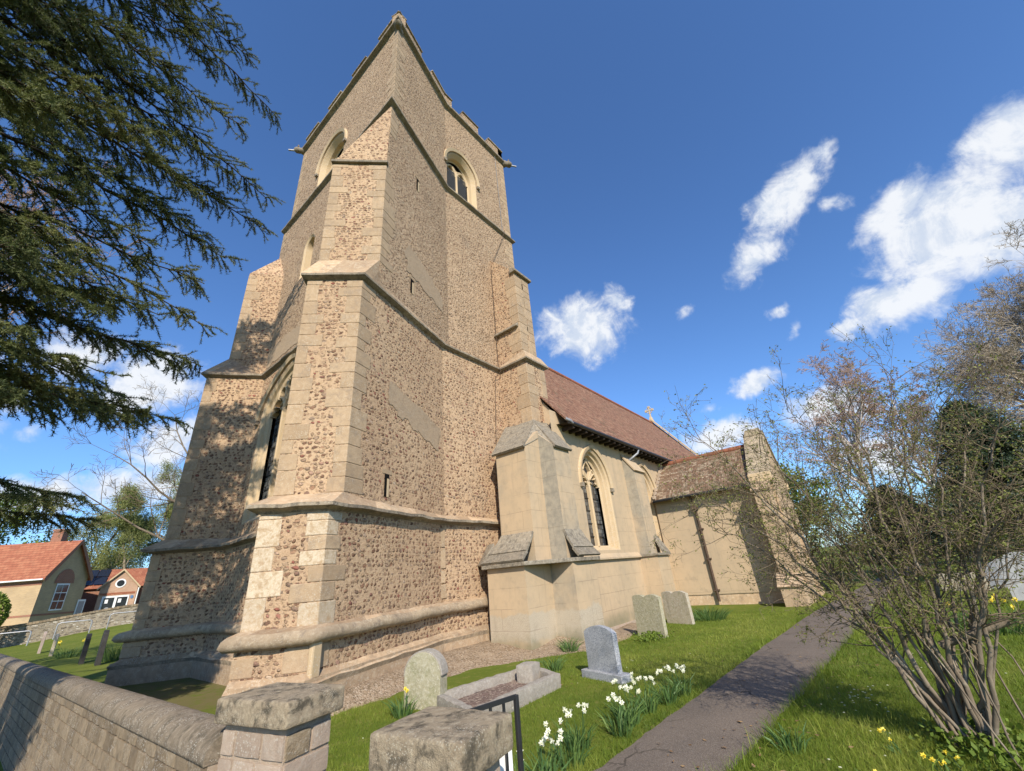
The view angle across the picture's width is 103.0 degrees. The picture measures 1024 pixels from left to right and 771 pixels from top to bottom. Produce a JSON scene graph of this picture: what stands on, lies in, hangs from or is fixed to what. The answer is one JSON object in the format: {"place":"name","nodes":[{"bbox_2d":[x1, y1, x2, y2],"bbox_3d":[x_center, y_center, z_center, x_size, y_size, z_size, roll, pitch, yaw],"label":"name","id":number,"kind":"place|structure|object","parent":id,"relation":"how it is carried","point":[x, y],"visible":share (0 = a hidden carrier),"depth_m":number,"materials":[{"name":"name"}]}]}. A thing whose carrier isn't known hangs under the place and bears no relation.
{"place":"outdoors","nodes":[
{"label":"outdoors","id":0,"kind":"place"},
{"bbox_2d":[0,544,1023,770],"bbox_3d":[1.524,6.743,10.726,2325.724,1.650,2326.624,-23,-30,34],"label":"ground","id":1,"kind":"structure","parent":0,"point":[199,695],"depth_m":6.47,"materials":[{"name":"green plant"}]},
{"bbox_2d":[0,591,11,625],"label":"clipped bush","id":2,"kind":"object","parent":1,"relation":"on","point":[6,601],"visible":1,"depth_m":28.67,"materials":[{"name":"green plant"}]},
{"bbox_2d":[0,630,31,645],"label":"hoop rail","id":3,"kind":"object","parent":1,"relation":"on","point":[19,632],"visible":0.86,"depth_m":27.69,"materials":[{"name":"grey metal"}]},
{"bbox_2d":[0,488,69,544],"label":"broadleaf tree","id":4,"kind":"object","parent":1,"relation":"on","point":[6,532],"visible":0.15,"depth_m":43.97,"materials":[{"name":"green plant"}]},
{"bbox_2d":[37,631,47,653],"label":"gravestone","id":5,"kind":"object","parent":1,"relation":"on","point":[42,642],"visible":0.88,"depth_m":21.71,"materials":[{"name":"beige stone"}]},
{"bbox_2d":[0,529,93,626],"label":"school hall","id":6,"kind":"structure","parent":1,"relation":"on","point":[45,580],"depth_m":36.40,"materials":[{"name":"beige paint"}]},
{"bbox_2d":[48,569,74,610],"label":"window","id":7,"kind":"structure","parent":6,"relation":"in","point":[63,581],"depth_m":36.80,"materials":[{"name":"white paint"}]},
{"bbox_2d":[73,599,85,614],"bbox_3d":[-41.012,21.498,38.477,0.769,2.300,0.639,-23,-30,34],"label":"door","id":8,"kind":"structure","parent":6,"relation":"in","point":[80,604],"depth_m":38.64,"materials":[{"name":"white paint"}]},
{"bbox_2d":[49,633,59,655],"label":"gravestone","id":9,"kind":"object","parent":1,"relation":"on","point":[54,642],"visible":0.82,"depth_m":19.68,"materials":[{"name":"grey stone"}]},
{"bbox_2d":[51,638,85,659],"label":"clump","id":10,"kind":"object","parent":1,"relation":"on","point":[67,654],"visible":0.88,"depth_m":18.01,"materials":[{"name":"plant"}]},
{"bbox_2d":[0,604,137,647],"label":"boundary wall","id":11,"kind":"structure","parent":1,"relation":"on","point":[98,618],"depth_m":31.12,"materials":[{"name":"beige stone"}]},
{"bbox_2d":[0,154,144,341],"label":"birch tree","id":12,"kind":"object","parent":1,"relation":"on","point":[11,199],"visible":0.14,"depth_m":14.40,"materials":[{"name":"green plant"}]},
{"bbox_2d":[52,619,92,639],"bbox_3d":[-32.266,17.917,29.964,1.878,1.069,0.090,14,-31,-36],"label":"hoop rail","id":13,"kind":"object","parent":1,"relation":"on","point":[73,621],"visible":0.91,"depth_m":30.06,"materials":[{"name":"grey metal"}]},
{"bbox_2d":[78,633,91,664],"bbox_3d":[-16.351,10.219,15.562,0.140,1.280,0.682,18,-34,-41],"label":"gravestone","id":14,"kind":"object","parent":1,"relation":"on","point":[85,649],"visible":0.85,"depth_m":15.44,"materials":[{"name":"stone"}]},
{"bbox_2d":[41,482,153,568],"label":"willow tree","id":15,"kind":"object","parent":1,"relation":"on","point":[122,506],"visible":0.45,"depth_m":51.80,"materials":[{"name":"green plant"}]},
{"bbox_2d":[0,374,201,540],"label":"bare tree","id":16,"kind":"object","parent":1,"relation":"on","point":[170,500],"visible":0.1,"depth_m":24.29,"materials":[{"name":"brown plant"}]},
{"bbox_2d":[94,630,109,665],"bbox_3d":[-14.792,9.590,14.654,0.140,1.380,0.720,18,-34,-41],"label":"gravestone","id":17,"kind":"object","parent":1,"relation":"on","point":[101,650],"visible":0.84,"depth_m":14.52,"materials":[{"name":"stone"}]},
{"bbox_2d":[93,643,120,662],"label":"weed clump","id":18,"kind":"object","parent":1,"relation":"on","point":[109,656],"visible":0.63,"depth_m":15.35,"materials":[{"name":"green plant"}]},
{"bbox_2d":[0,653,225,770],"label":"churchyard wall","id":19,"kind":"structure","parent":1,"relation":"on","point":[53,720],"depth_m":4.81,"materials":[{"name":"grey stone"}]},
{"bbox_2d":[81,568,147,612],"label":"school entrance","id":20,"kind":"object","parent":1,"relation":"on","point":[107,588],"visible":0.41,"depth_m":42.30,"materials":[{"name":"orange brick"}]},
{"bbox_2d":[99,595,128,610],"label":"double door","id":21,"kind":"structure","parent":20,"relation":"in","point":[107,602],"depth_m":41.43,"materials":[{"name":"white paint"}]},
{"bbox_2d":[115,579,125,587],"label":"round window","id":22,"kind":"structure","parent":20,"relation":"in","point":[121,582],"depth_m":42.22,"materials":[{"name":"white paint"}]},
{"bbox_2d":[106,611,135,628],"bbox_3d":[-30.250,18.262,31.795,1.878,1.069,0.090,14,-31,-36],"label":"hoop rail","id":23,"kind":"object","parent":1,"relation":"on","point":[117,613],"visible":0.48,"depth_m":31.59,"materials":[{"name":"grey metal"}]},
{"bbox_2d":[85,495,164,569],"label":"willow tree","id":24,"kind":"object","parent":1,"relation":"on","point":[102,560],"visible":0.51,"depth_m":51.45,"materials":[{"name":"green plant"}]},
{"bbox_2d":[0,0,284,544],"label":"cedar tree","id":25,"kind":"object","parent":1,"relation":"on","point":[42,101],"visible":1,"depth_m":6.96,"materials":[{"name":"green plant"}]},
{"bbox_2d":[118,457,183,567],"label":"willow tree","id":26,"kind":"object","parent":1,"relation":"on","point":[178,478],"visible":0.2,"depth_m":56.59,"materials":[{"name":"green plant"}]},
{"bbox_2d":[128,498,173,563],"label":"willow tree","id":27,"kind":"object","parent":1,"relation":"on","point":[167,518],"visible":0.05,"depth_m":59.05,"materials":[{"name":"green plant"}]},
{"bbox_2d":[214,682,344,770],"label":"gate pillar","id":28,"kind":"structure","parent":1,"relation":"on","point":[280,726],"depth_m":2.73,"materials":[{"name":"stone"}]},
{"bbox_2d":[382,687,417,718],"bbox_3d":[-1.517,4.430,5.689,0.576,0.341,0.548,-23,-30,34],"label":"bulb clump","id":29,"kind":"object","parent":1,"relation":"on","point":[405,709],"visible":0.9,"depth_m":5.64,"materials":[{"name":"green plant"}]},
{"bbox_2d":[404,648,447,709],"bbox_3d":[-1.280,4.517,6.034,0.649,1.035,0.224,-13,-26,15],"label":"gravestone","id":30,"kind":"object","parent":1,"relation":"on","point":[425,676],"visible":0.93,"depth_m":6.01,"materials":[{"name":"grey stone"}]},
{"bbox_2d":[369,706,512,770],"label":"gate pillar","id":31,"kind":"structure","parent":1,"relation":"on","point":[433,738],"depth_m":1.86,"materials":[{"name":"stone"}]},
{"bbox_2d":[470,694,523,770],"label":"iron gate","id":32,"kind":"structure","parent":31,"relation":"attached to","point":[506,762],"depth_m":2.46,"materials":[{"name":"black metal"}]},
{"bbox_2d":[104,10,824,696],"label":"church","id":33,"kind":"structure","parent":1,"relation":"on","point":[406,442],"depth_m":11.72,"materials":[{"name":"stone"}]},
{"bbox_2d":[242,353,295,523],"bbox_3d":[-6.559,1.253,11.818,4.100,4.840,0.420,-23,-30,34],"label":"west window","id":34,"kind":"structure","parent":33,"relation":"in","point":[277,403],"depth_m":12.61,"materials":[{"name":"stone"}]},
{"bbox_2d":[299,234,314,278],"bbox_3d":[-7.307,-4.725,15.089,0.800,1.860,0.520,-23,-30,34],"label":"lancet window","id":35,"kind":"structure","parent":33,"relation":"in","point":[307,256],"depth_m":15.27,"materials":[{"name":"stone"}]},
{"bbox_2d":[314,128,347,185],"bbox_3d":[-7.378,-9.280,17.025,2.460,3.130,0.580,-23,-30,34],"label":"belfry window","id":36,"kind":"structure","parent":33,"relation":"in","point":[337,145],"depth_m":17.62,"materials":[{"name":"stone"}]},
{"bbox_2d":[382,468,391,496],"bbox_3d":[-2.812,2.160,8.993,0.115,0.600,0.340,-14,-26,18],"label":"slit window","id":37,"kind":"structure","parent":33,"relation":"in","point":[387,472],"depth_m":8.98,"materials":[{"name":"stone"}]},
{"bbox_2d":[409,274,414,294],"bbox_3d":[-2.977,-2.936,11.947,0.115,0.600,0.340,-14,-26,17],"label":"slit window","id":38,"kind":"structure","parent":33,"relation":"in","point":[412,279],"depth_m":11.93,"materials":[{"name":"stone"}]},
{"bbox_2d":[415,174,420,191],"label":"slit window","id":39,"kind":"structure","parent":33,"relation":"in","point":[417,185],"depth_m":13.98,"materials":[{"name":"stone"}]},
{"bbox_2d":[444,148,479,208],"bbox_3d":[-2.353,-9.160,18.041,0.560,2.930,2.180,-23,-30,34],"label":"belfry window","id":40,"kind":"structure","parent":33,"relation":"in","point":[457,181],"depth_m":18.44,"materials":[{"name":"stone"}]},
{"bbox_2d":[578,444,620,549],"bbox_3d":[2.857,3.814,14.174,0.500,3.590,2.280,-23,-30,34],"label":"nave window","id":41,"kind":"structure","parent":33,"relation":"in","point":[590,480],"depth_m":14.45,"materials":[{"name":"stone"}]},
{"bbox_2d":[637,463,663,542],"bbox_3d":[5.688,5.042,17.310,0.500,3.540,2.280,-23,-30,34],"label":"nave window","id":42,"kind":"structure","parent":33,"relation":"in","point":[649,481],"depth_m":18.02,"materials":[{"name":"stone"}]},
{"bbox_2d":[331,622,636,715],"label":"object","id":43,"kind":"structure","parent":1,"relation":"on","point":[459,661],"depth_m":8.69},
{"bbox_2d":[555,636,584,652],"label":"bulb clump","id":44,"kind":"object","parent":43,"relation":"on","point":[572,645],"visible":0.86,"depth_m":9.11,"materials":[{"name":"green plant"}]},
{"bbox_2d":[437,661,560,712],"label":"grave kerb","id":45,"kind":"structure","parent":1,"relation":"on","point":[527,681],"depth_m":6.18,"materials":[{"name":"grey stone"}]},
{"bbox_2d":[513,751,547,770],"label":"daffodil clump","id":46,"kind":"object","parent":1,"relation":"on","point":[524,765],"visible":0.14,"depth_m":3.37,"materials":[{"name":"green plant"}]},
{"bbox_2d":[524,728,576,770],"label":"daffodil clump","id":47,"kind":"object","parent":1,"relation":"on","point":[547,766],"visible":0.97,"depth_m":3.59,"materials":[{"name":"green plant"}]},
{"bbox_2d":[538,654,565,671],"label":"bulb clump","id":48,"kind":"object","parent":1,"relation":"on","point":[556,667],"visible":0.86,"depth_m":7.55,"materials":[{"name":"green plant"}]},
{"bbox_2d":[535,712,595,769],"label":"daffodil clump","id":49,"kind":"object","parent":1,"relation":"on","point":[579,757],"visible":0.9,"depth_m":3.85,"materials":[{"name":"green plant"}]},
{"bbox_2d":[557,702,599,754],"bbox_3d":[0.659,3.520,4.238,0.519,0.446,0.540,-6,-25,3],"label":"daffodil clump","id":50,"kind":"object","parent":1,"relation":"on","point":[571,736],"visible":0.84,"depth_m":4.16,"materials":[{"name":"green plant"}]},
{"bbox_2d":[581,625,631,684],"bbox_3d":[1.516,4.565,6.717,0.240,1.060,0.920,11,-30,-32],"label":"gravestone","id":51,"kind":"object","parent":1,"relation":"on","point":[603,653],"visible":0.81,"depth_m":6.69,"materials":[{"name":"grey stone"}]},
{"bbox_2d":[594,692,641,738],"bbox_3d":[1.163,3.587,4.449,0.556,0.410,0.564,-3,-25,-5],"label":"daffodil clump","id":52,"kind":"object","parent":1,"relation":"on","point":[622,726],"visible":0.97,"depth_m":4.44,"materials":[{"name":"green plant"}]},
{"bbox_2d":[603,678,647,726],"bbox_3d":[1.312,3.702,4.754,0.545,0.429,0.515,-14,-26,18],"label":"daffodil clump","id":53,"kind":"object","parent":1,"relation":"on","point":[633,712],"visible":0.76,"depth_m":4.70,"materials":[{"name":"green plant"}]},
{"bbox_2d":[626,672,661,714],"bbox_3d":[1.620,3.843,5.125,0.507,0.432,0.560,-6,-25,1],"label":"daffodil clump","id":54,"kind":"object","parent":1,"relation":"on","point":[652,707],"visible":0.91,"depth_m":5.04,"materials":[{"name":"green plant"}]},
{"bbox_2d":[623,630,674,643],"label":"ground plant","id":55,"kind":"object","parent":1,"relation":"on","point":[654,635],"visible":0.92,"depth_m":9.54,"materials":[{"name":"green plant"}]},
{"bbox_2d":[632,594,668,637],"bbox_3d":[3.438,5.878,10.119,0.147,1.230,0.840,11,-30,-32],"label":"gravestone","id":56,"kind":"object","parent":1,"relation":"on","point":[649,613],"visible":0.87,"depth_m":10.13,"materials":[{"name":"grey stone"}]},
{"bbox_2d":[643,665,684,705],"bbox_3d":[1.987,3.913,5.348,0.510,0.432,0.555,-5,-25,-1],"label":"daffodil clump","id":57,"kind":"object","parent":1,"relation":"on","point":[667,698],"visible":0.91,"depth_m":5.25,"materials":[{"name":"green plant"}]},
{"bbox_2d":[661,591,694,624],"bbox_3d":[4.808,6.560,11.752,0.143,1.140,0.840,11,-30,-32],"label":"gravestone","id":58,"kind":"object","parent":1,"relation":"on","point":[677,606],"visible":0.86,"depth_m":11.74,"materials":[{"name":"beige stone"}]},
{"bbox_2d":[664,663,694,697],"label":"daffodil clump","id":59,"kind":"object","parent":1,"relation":"on","point":[684,689],"visible":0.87,"depth_m":5.51,"materials":[{"name":"green plant"}]},
{"bbox_2d":[692,604,734,621],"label":"bulb clump","id":60,"kind":"object","parent":1,"relation":"on","point":[705,614],"visible":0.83,"depth_m":11.87,"materials":[{"name":"green plant"}]},
{"bbox_2d":[626,653,921,767],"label":"daisies","id":61,"kind":"object","parent":1,"relation":"on","point":[856,710],"visible":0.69,"depth_m":4.53,"materials":[{"name":"beige plant"}]},
{"bbox_2d":[758,720,812,754],"bbox_3d":[2.550,3.248,3.767,0.438,0.208,0.414,3,-26,-17],"label":"bulb clump","id":62,"kind":"object","parent":1,"relation":"on","point":[799,745],"visible":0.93,"depth_m":3.73,"materials":[{"name":"green plant"}]},
{"bbox_2d":[776,458,849,561],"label":"hedge tree","id":63,"kind":"object","parent":1,"relation":"on","point":[810,496],"visible":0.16,"depth_m":45.87,"materials":[{"name":"green plant"}]},
{"bbox_2d":[645,323,1023,769],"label":"shrub","id":64,"kind":"object","parent":1,"relation":"on","point":[949,709],"visible":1,"depth_m":3.83,"materials":[{"name":"brown plant"}]},
{"bbox_2d":[778,339,907,555],"bbox_3d":[29.363,5.472,36.282,9.512,19.482,8.556,-23,-30,34],"label":"birch tree","id":65,"kind":"object","parent":1,"relation":"on","point":[860,405],"visible":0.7,"depth_m":36.58,"materials":[{"name":"brown plant"}]},
{"bbox_2d":[692,655,1023,770],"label":"long grass","id":66,"kind":"structure","parent":1,"relation":"on","point":[819,726],"depth_m":3.93,"materials":[{"name":"green plant"}]},
{"bbox_2d":[877,727,918,756],"bbox_3d":[3.319,3.082,3.515,0.192,0.168,0.281,-11,-25,12],"label":"primrose clump","id":67,"kind":"object","parent":1,"relation":"on","point":[882,729],"visible":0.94,"depth_m":3.50,"materials":[{"name":"plant"}]},
{"bbox_2d":[838,366,971,557],"bbox_3d":[33.329,5.659,34.225,7.772,16.786,10.150,-23,-30,34],"label":"birch tree","id":68,"kind":"object","parent":1,"relation":"on","point":[922,398],"visible":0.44,"depth_m":35.36,"materials":[{"name":"brown plant"}]},
{"bbox_2d":[833,483,989,565],"bbox_3d":[22.498,8.177,23.619,7.406,5.070,8.452,-23,-30,34],"label":"evergreen tree","id":69,"kind":"object","parent":1,"relation":"on","point":[894,525],"visible":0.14,"depth_m":22.63,"materials":[{"name":"green plant"}]},
{"bbox_2d":[920,750,963,770],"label":"primrose clump","id":70,"kind":"object","parent":1,"relation":"on","point":[932,759],"visible":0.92,"depth_m":3.12,"materials":[{"name":"yellow plant"}]},
{"bbox_2d":[898,219,1023,490],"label":"bare tree","id":71,"kind":"object","parent":1,"relation":"on","point":[1011,350],"visible":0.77,"depth_m":17.32,"materials":[{"name":"brown plant"}]},
{"bbox_2d":[905,705,1023,770],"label":"ground plant","id":72,"kind":"object","parent":1,"relation":"on","point":[979,748],"visible":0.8,"depth_m":3.31,"materials":[{"name":"green plant"}]},
{"bbox_2d":[939,572,990,590],"bbox_3d":[14.629,6.502,13.161,0.300,0.800,1.100,16,-32,-37],"label":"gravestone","id":73,"kind":"object","parent":1,"relation":"on","point":[986,585],"visible":0.06,"depth_m":13.20,"materials":[{"name":"grey stone"}]},
{"bbox_2d":[919,397,1023,569],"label":"evergreen tree","id":74,"kind":"object","parent":1,"relation":"on","point":[1006,452],"visible":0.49,"depth_m":15.42,"materials":[{"name":"green plant"}]},
{"bbox_2d":[924,472,1019,557],"bbox_3d":[29.803,8.389,26.642,9.320,6.015,8.804,-1,-25,-10],"label":"evergreen tree","id":75,"kind":"object","parent":1,"relation":"on","point":[953,507],"visible":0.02,"depth_m":26.45,"materials":[{"name":"green plant"}]},
{"bbox_2d":[928,594,1023,635],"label":"bulb clump","id":76,"kind":"object","parent":1,"relation":"on","point":[1001,631],"visible":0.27,"depth_m":7.17,"materials":[{"name":"green plant"}]},
{"bbox_2d":[984,561,1006,587],"bbox_3d":[15.706,6.119,12.889,0.153,1.100,0.950,16,-32,-37],"label":"gravestone","id":77,"kind":"object","parent":1,"relation":"on","point":[992,583],"visible":0.15,"depth_m":13.09,"materials":[{"name":"grey stone"}]},
{"bbox_2d":[993,552,1023,600],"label":"gravestone","id":78,"kind":"object","parent":1,"relation":"on","point":[1018,591],"visible":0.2,"depth_m":10.58,"materials":[{"name":"grey stone"}]},
{"bbox_2d":[0,0,1023,568],"label":"sky","id":79,"kind":"structure","parent":0,"point":[696,189],"materials":[{"name":"blue"}]},
{"bbox_2d":[594,565,920,770],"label":"path","id":80,"kind":"structure","parent":0,"point":[710,714],"depth_m":4.82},
{"bbox_2d":[522,614,1020,770],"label":"leaf litter","id":81,"kind":"object","parent":80,"relation":"on","point":[764,706],"visible":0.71,"depth_m":4.41,"materials":[{"name":"plant"}]}
]}

